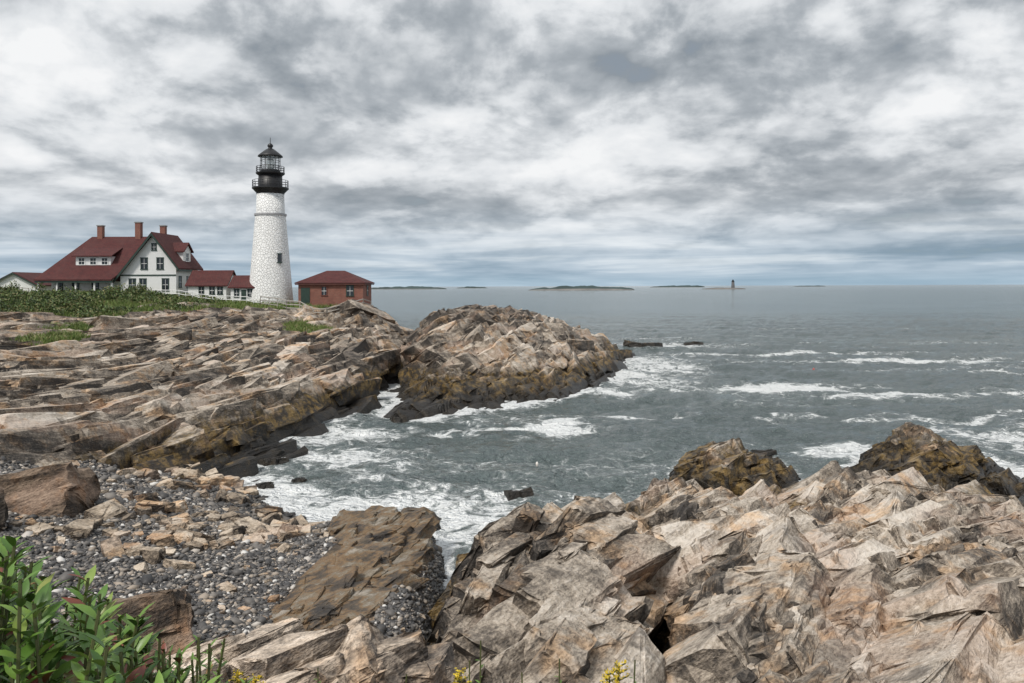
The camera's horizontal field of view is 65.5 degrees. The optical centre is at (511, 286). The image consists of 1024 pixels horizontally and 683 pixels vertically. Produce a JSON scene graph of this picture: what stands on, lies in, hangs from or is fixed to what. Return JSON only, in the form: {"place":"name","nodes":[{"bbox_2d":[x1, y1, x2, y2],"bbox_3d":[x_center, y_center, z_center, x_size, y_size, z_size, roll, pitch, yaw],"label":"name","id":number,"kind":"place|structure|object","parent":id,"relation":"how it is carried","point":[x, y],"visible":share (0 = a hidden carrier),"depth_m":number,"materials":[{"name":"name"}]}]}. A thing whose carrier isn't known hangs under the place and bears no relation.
{"place":"outdoors","nodes":[
{"label":"outdoors","id":0,"kind":"place"},
{"bbox_2d":[371,286,445,288],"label":"distant island","id":1,"kind":"structure","parent":0,"point":[410,287],"depth_m":3265.86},
{"bbox_2d":[0,302,1019,677],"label":"rocky shore terrain","id":2,"kind":"structure","parent":0,"point":[838,652],"depth_m":25.75,"materials":[{"name":"stone"}]},
{"bbox_2d":[0,487,7,531],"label":"boulder","id":3,"kind":"object","parent":2,"relation":"on","point":[3,512],"visible":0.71,"depth_m":26.48,"materials":[{"name":"brown stone"}]},
{"bbox_2d":[0,272,50,291],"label":"white garage","id":4,"kind":"structure","parent":2,"relation":"on","point":[24,280],"depth_m":125.00,"materials":[{"name":"red"}]},
{"bbox_2d":[0,462,100,517],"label":"boulder","id":5,"kind":"object","parent":2,"relation":"on","point":[70,489],"visible":0.79,"depth_m":29.62,"materials":[{"name":"brown stone"}]},
{"bbox_2d":[51,279,119,290],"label":"walls","id":6,"kind":"structure","parent":2,"relation":"on","point":[85,286],"depth_m":121.40,"materials":[{"name":"white wood"}]},
{"bbox_2d":[0,535,227,682],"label":"leafy shrub","id":7,"kind":"object","parent":2,"relation":"on","point":[34,648],"visible":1,"depth_m":2.61,"materials":[{"name":"green plant"}]},
{"bbox_2d":[0,280,228,326],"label":"coastal shrubs","id":8,"kind":"object","parent":2,"relation":"on","point":[57,301],"visible":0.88,"depth_m":99.09,"materials":[{"name":"green plant"}]},
{"bbox_2d":[97,587,196,666],"bbox_3d":[-8.234,7.637,17.355,2.740,2.091,1.832,0,0,-16],"label":"boulder","id":9,"kind":"object","parent":2,"relation":"on","point":[171,611],"visible":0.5,"depth_m":17.10,"materials":[{"name":"brown stone"}]},
{"bbox_2d":[120,237,190,293],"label":"gable wing walls","id":10,"kind":"structure","parent":2,"relation":"on","point":[133,268],"depth_m":120.00,"materials":[{"name":"white wood"}]},
{"bbox_2d":[33,237,146,280],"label":"roof","id":11,"kind":"structure","parent":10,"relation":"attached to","point":[66,268],"depth_m":120.68,"materials":[{"name":"red"}]},
{"bbox_2d":[35,281,111,282],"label":"porch fascia","id":12,"kind":"structure","parent":11,"relation":"attached to","point":[73,281],"depth_m":118.60,"materials":[{"name":"wood"}]},
{"bbox_2d":[76,256,114,264],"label":"front dormer walls","id":13,"kind":"structure","parent":11,"relation":"on","point":[110,260],"depth_m":120.90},
{"bbox_2d":[90,258,95,263],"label":"window glass","id":14,"kind":"object","parent":13,"relation":"in","point":[92,259],"visible":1,"depth_m":120.88,"materials":[{"name":"black glass"}]},
{"bbox_2d":[102,258,106,263],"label":"window glass","id":15,"kind":"object","parent":13,"relation":"in","point":[104,260],"visible":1,"depth_m":120.88,"materials":[{"name":"black glass"}]},
{"bbox_2d":[71,247,122,256],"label":"front dormer roof","id":16,"kind":"structure","parent":11,"relation":"on","point":[98,252],"depth_m":121.73,"materials":[{"name":"red"}]},
{"bbox_2d":[97,226,104,238],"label":"chimney","id":17,"kind":"object","parent":11,"relation":"on","point":[100,232],"visible":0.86,"depth_m":125.60,"materials":[{"name":"red brick"}]},
{"bbox_2d":[135,223,142,238],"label":"chimney","id":18,"kind":"object","parent":11,"relation":"on","point":[138,230],"visible":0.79,"depth_m":125.58,"materials":[{"name":"red brick"}]},
{"bbox_2d":[129,279,134,289],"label":"window glass","id":19,"kind":"object","parent":10,"relation":"in","point":[131,281],"visible":0.64,"depth_m":119.98,"materials":[{"name":"glass"}]},
{"bbox_2d":[140,279,145,289],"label":"window glass","id":20,"kind":"object","parent":10,"relation":"in","point":[143,282],"visible":0.64,"depth_m":119.98,"materials":[{"name":"black glass"}]},
{"bbox_2d":[140,257,147,269],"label":"window frame","id":21,"kind":"object","parent":10,"relation":"attached to","point":[140,263],"visible":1,"depth_m":119.93,"materials":[{"name":"white wood"}]},
{"bbox_2d":[141,258,146,268],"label":"window glass","id":22,"kind":"object","parent":21,"relation":"in","point":[143,260],"visible":1,"depth_m":119.98,"materials":[{"name":"black glass"}]},
{"bbox_2d":[120,274,175,275],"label":"belt board","id":23,"kind":"object","parent":10,"relation":"attached to","point":[152,275],"visible":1,"depth_m":119.93,"materials":[{"name":"wood"}]},
{"bbox_2d":[113,232,202,280],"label":"gable wing roof","id":24,"kind":"structure","parent":10,"relation":"on","point":[166,241],"depth_m":122.07,"materials":[{"name":"red"}]},
{"bbox_2d":[113,233,177,282],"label":"rake boards","id":25,"kind":"object","parent":24,"relation":"attached to","point":[137,251],"visible":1,"depth_m":119.20,"materials":[{"name":"green wood"}]},
{"bbox_2d":[160,226,166,233],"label":"chimney","id":26,"kind":"object","parent":24,"relation":"on","point":[163,229],"visible":0.36,"depth_m":127.60,"materials":[{"name":"red brick"}]},
{"bbox_2d":[173,243,193,252],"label":"dormer roof","id":27,"kind":"structure","parent":24,"relation":"on","point":[180,247],"depth_m":123.76,"materials":[{"name":"red"}]},
{"bbox_2d":[156,257,163,269],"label":"window frame","id":28,"kind":"object","parent":10,"relation":"attached to","point":[156,263],"visible":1,"depth_m":119.93,"materials":[{"name":"white wood"}]},
{"bbox_2d":[157,258,162,268],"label":"window glass","id":29,"kind":"object","parent":28,"relation":"in","point":[159,260],"visible":1,"depth_m":119.98,"materials":[{"name":"black glass"}]},
{"bbox_2d":[161,278,168,290],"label":"window frame","id":30,"kind":"object","parent":10,"relation":"attached to","point":[162,283],"visible":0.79,"depth_m":119.93,"materials":[{"name":"white wood"}]},
{"bbox_2d":[163,279,167,289],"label":"window glass","id":31,"kind":"object","parent":30,"relation":"in","point":[164,284],"visible":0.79,"depth_m":119.98,"materials":[{"name":"black glass"}]},
{"bbox_2d":[177,250,190,261],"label":"dormer walls","id":32,"kind":"structure","parent":10,"relation":"on","point":[181,255],"depth_m":123.45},
{"bbox_2d":[0,289,333,345],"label":"headland grass","id":33,"kind":"structure","parent":2,"relation":"on","point":[78,336],"depth_m":95.14,"materials":[{"name":"green plant"}]},
{"bbox_2d":[153,634,253,682],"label":"fine leaved weed","id":34,"kind":"object","parent":2,"relation":"on","point":[199,662],"visible":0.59,"depth_m":3.84,"materials":[{"name":"green plant"}]},
{"bbox_2d":[152,289,259,302],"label":"white railing","id":35,"kind":"object","parent":2,"relation":"on","point":[246,300],"visible":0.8,"depth_m":114.35,"materials":[{"name":"white wood"}]},
{"bbox_2d":[0,299,413,481],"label":"headland ledge rocks","id":36,"kind":"object","parent":2,"relation":"on","point":[305,405],"visible":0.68,"depth_m":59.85,"materials":[{"name":"beige stone"}]},
{"bbox_2d":[185,270,235,298],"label":"covered walkway","id":37,"kind":"structure","parent":2,"relation":"on","point":[211,282],"depth_m":119.85,"materials":[{"name":"red"}]},
{"bbox_2d":[8,462,436,634],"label":"beach rocks","id":38,"kind":"object","parent":2,"relation":"on","point":[180,527],"visible":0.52,"depth_m":30.60,"materials":[{"name":"beige stone"}]},
{"bbox_2d":[0,456,447,677],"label":"beach pebbles","id":39,"kind":"object","parent":2,"relation":"on","point":[181,577],"visible":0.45,"depth_m":25.49,"materials":[{"name":"gravel"}]},
{"bbox_2d":[228,669,248,682],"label":"goldenrod","id":40,"kind":"object","parent":2,"relation":"on","point":[237,675],"visible":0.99,"depth_m":3.90,"materials":[{"name":"yellow plant"}]},
{"bbox_2d":[231,288,251,300],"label":"walls","id":41,"kind":"structure","parent":2,"relation":"on","point":[232,294],"depth_m":118.60,"materials":[{"name":"white paint"}]},
{"bbox_2d":[227,275,254,287],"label":"roof","id":42,"kind":"structure","parent":41,"relation":"on","point":[240,281],"depth_m":119.34,"materials":[{"name":"red"}]},
{"bbox_2d":[241,290,245,300],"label":"door","id":43,"kind":"structure","parent":41,"relation":"attached to","point":[243,292],"depth_m":118.50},
{"bbox_2d":[250,674,265,682],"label":"goldenrod","id":44,"kind":"object","parent":2,"relation":"on","point":[255,680],"visible":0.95,"depth_m":4.00,"materials":[{"name":"yellow plant"}]},
{"bbox_2d":[255,481,273,488],"bbox_3d":[-13.512,11.053,43.397,1.051,0.762,1.066,0,0,-19],"label":"sea rock","id":45,"kind":"object","parent":2,"relation":"on","point":[266,485],"visible":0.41,"depth_m":43.10,"materials":[{"name":"grey stone"}]},
{"bbox_2d":[250,138,293,304],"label":"lighthouse","id":46,"kind":"object","parent":2,"relation":"on","point":[270,273],"visible":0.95,"depth_m":118.99,"materials":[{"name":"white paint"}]},
{"bbox_2d":[278,254,281,261],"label":"tower window","id":47,"kind":"structure","parent":46,"relation":"in","point":[279,255],"depth_m":118.70,"materials":[{"name":"grey glass"}]},
{"bbox_2d":[166,613,465,682],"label":"pale bank rocks","id":48,"kind":"object","parent":2,"relation":"on","point":[360,648],"visible":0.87,"depth_m":8.34,"materials":[{"name":"beige stone"}]},
{"bbox_2d":[260,296,371,312],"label":"wood fence","id":49,"kind":"object","parent":2,"relation":"on","point":[286,304],"visible":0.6,"depth_m":109.43,"materials":[{"name":"grey wood"}]},
{"bbox_2d":[316,667,320,682],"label":"goldenrod","id":50,"kind":"object","parent":2,"relation":"on","point":[317,679],"visible":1,"depth_m":5.00,"materials":[{"name":"green plant"}]},
{"bbox_2d":[298,283,370,307],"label":"walls","id":51,"kind":"structure","parent":2,"relation":"on","point":[336,294],"depth_m":117.00,"materials":[{"name":"red brick"}]},
{"bbox_2d":[301,288,309,304],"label":"door","id":52,"kind":"structure","parent":51,"relation":"in","point":[305,295],"depth_m":116.93,"materials":[{"name":"wood"}]},
{"bbox_2d":[320,286,327,295],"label":"window frame","id":53,"kind":"object","parent":51,"relation":"attached to","point":[321,291],"visible":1,"depth_m":116.93,"materials":[{"name":"wood"}]},
{"bbox_2d":[322,287,325,294],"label":"window glass","id":54,"kind":"object","parent":53,"relation":"in","point":[323,290],"visible":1,"depth_m":116.98,"materials":[{"name":"grey glass"}]},
{"bbox_2d":[295,284,373,284],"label":"eave board","id":55,"kind":"object","parent":51,"relation":"attached to","point":[334,284],"visible":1,"depth_m":116.60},
{"bbox_2d":[294,271,374,283],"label":"roof","id":56,"kind":"structure","parent":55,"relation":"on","point":[335,277],"depth_m":117.87,"materials":[{"name":"red"}]},
{"bbox_2d":[347,286,352,295],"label":"window glass","id":57,"kind":"object","parent":51,"relation":"in","point":[349,290],"visible":1,"depth_m":116.98,"materials":[{"name":"grey glass"}]},
{"bbox_2d":[270,505,441,630],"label":"slab ledge rocks","id":58,"kind":"object","parent":2,"relation":"on","point":[384,550],"visible":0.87,"depth_m":25.41,"materials":[{"name":"brown stone"}]},
{"bbox_2d":[453,665,471,682],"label":"goldenrod","id":59,"kind":"object","parent":2,"relation":"on","point":[457,678],"visible":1,"depth_m":4.00,"materials":[{"name":"yellow plant"}]},
{"bbox_2d":[476,640,483,682],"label":"goldenrod","id":60,"kind":"object","parent":2,"relation":"on","point":[481,666],"visible":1,"depth_m":4.00,"materials":[{"name":"green plant"}]},
{"bbox_2d":[383,304,635,419],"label":"sea stack ledge rocks","id":61,"kind":"object","parent":2,"relation":"on","point":[526,361],"visible":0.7,"depth_m":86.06,"materials":[{"name":"beige stone"}]},
{"bbox_2d":[554,658,561,682],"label":"goldenrod","id":62,"kind":"object","parent":2,"relation":"on","point":[560,681],"visible":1,"depth_m":4.10,"materials":[{"name":"green plant"}]},
{"bbox_2d":[600,668,618,682],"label":"goldenrod","id":63,"kind":"object","parent":2,"relation":"on","point":[609,674],"visible":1,"depth_m":4.00,"materials":[{"name":"yellow plant"}]},
{"bbox_2d":[611,659,629,682],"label":"goldenrod","id":64,"kind":"object","parent":2,"relation":"on","point":[618,670],"visible":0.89,"depth_m":4.10,"materials":[{"name":"yellow plant"}]},
{"bbox_2d":[629,660,635,682],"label":"goldenrod","id":65,"kind":"object","parent":2,"relation":"on","point":[634,681],"visible":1,"depth_m":4.10,"materials":[{"name":"green plant"}]},
{"bbox_2d":[426,460,1023,682],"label":"foreground ledge rocks","id":66,"kind":"object","parent":2,"relation":"on","point":[642,565],"visible":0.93,"depth_m":17.66,"materials":[{"name":"beige stone"}]},
{"bbox_2d":[668,422,1023,502],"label":"seaweed ledge rocks","id":67,"kind":"object","parent":2,"relation":"on","point":[725,464],"visible":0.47,"depth_m":41.88,"materials":[{"name":"brown stone"}]},
{"bbox_2d":[0,0,1023,286],"label":"sky","id":68,"kind":"structure","parent":0,"point":[426,143],"materials":[{"name":"grey"}]},
{"bbox_2d":[530,285,633,289],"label":"distant island","id":69,"kind":"structure","parent":0,"point":[591,287],"depth_m":2049.30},
{"bbox_2d":[241,285,1023,589],"bbox_3d":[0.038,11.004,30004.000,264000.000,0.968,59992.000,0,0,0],"label":"sea water","id":70,"kind":"structure","parent":0,"point":[946,362],"depth_m":74.15,"materials":[{"name":"grey liquid"}]},
{"bbox_2d":[258,456,288,465],"bbox_3d":[-14.882,11.082,49.521,1.583,0.957,1.462,0,0,-42],"label":"sea rock","id":71,"kind":"object","parent":70,"relation":"in","point":[277,460],"visible":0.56,"depth_m":49.21,"materials":[{"name":"grey stone"}]},
{"bbox_2d":[291,477,306,482],"bbox_3d":[-11.982,11.062,44.815,0.831,0.594,0.969,0,0,-25],"label":"sea rock","id":72,"kind":"object","parent":70,"relation":"in","point":[301,480],"visible":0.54,"depth_m":44.70,"materials":[{"name":"grey stone"}]},
{"bbox_2d":[390,415,408,422],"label":"sea rock","id":73,"kind":"object","parent":70,"relation":"in","point":[399,419],"visible":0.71,"depth_m":65.17,"materials":[{"name":"grey stone"}]},
{"bbox_2d":[461,286,485,287],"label":"distant island","id":74,"kind":"structure","parent":70,"relation":"in","point":[472,287],"depth_m":4581.28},
{"bbox_2d":[504,487,533,500],"bbox_3d":[0.394,10.992,41.914,1.662,0.842,1.117,0,0,0],"label":"sea rock","id":75,"kind":"object","parent":70,"relation":"in","point":[510,495],"visible":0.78,"depth_m":41.62,"materials":[{"name":"black stone"}]},
{"bbox_2d":[623,340,662,346],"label":"sea rock","id":76,"kind":"object","parent":70,"relation":"in","point":[627,343],"visible":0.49,"depth_m":141.97,"materials":[{"name":"grey stone"}]},
{"bbox_2d":[684,341,702,344],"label":"sea rock","id":77,"kind":"object","parent":70,"relation":"in","point":[693,343],"visible":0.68,"depth_m":149.17,"materials":[{"name":"grey stone"}]},
{"bbox_2d":[750,449,776,455],"bbox_3d":[16.167,10.970,50.829,1.725,1.207,1.861,0,0,0],"label":"sea rock","id":78,"kind":"object","parent":70,"relation":"in","point":[771,452],"visible":0.32,"depth_m":50.63,"materials":[{"name":"stone"}]},
{"bbox_2d":[654,285,703,286],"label":"distant island","id":79,"kind":"structure","parent":0,"point":[681,286],"depth_m":5164.03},
{"bbox_2d":[705,287,744,288],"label":"ledge island","id":80,"kind":"structure","parent":0,"point":[724,288],"depth_m":2332.21,"materials":[{"name":"grey stone"}]},
{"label":"porch floor","id":81,"kind":"structure","parent":0,"visible":0},
{"bbox_2d":[37,283,112,290],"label":"porch posts","id":82,"kind":"object","parent":81,"relation":"on","point":[94,286],"visible":0.36,"depth_m":118.90,"materials":[{"name":"white wood"}]}
]}

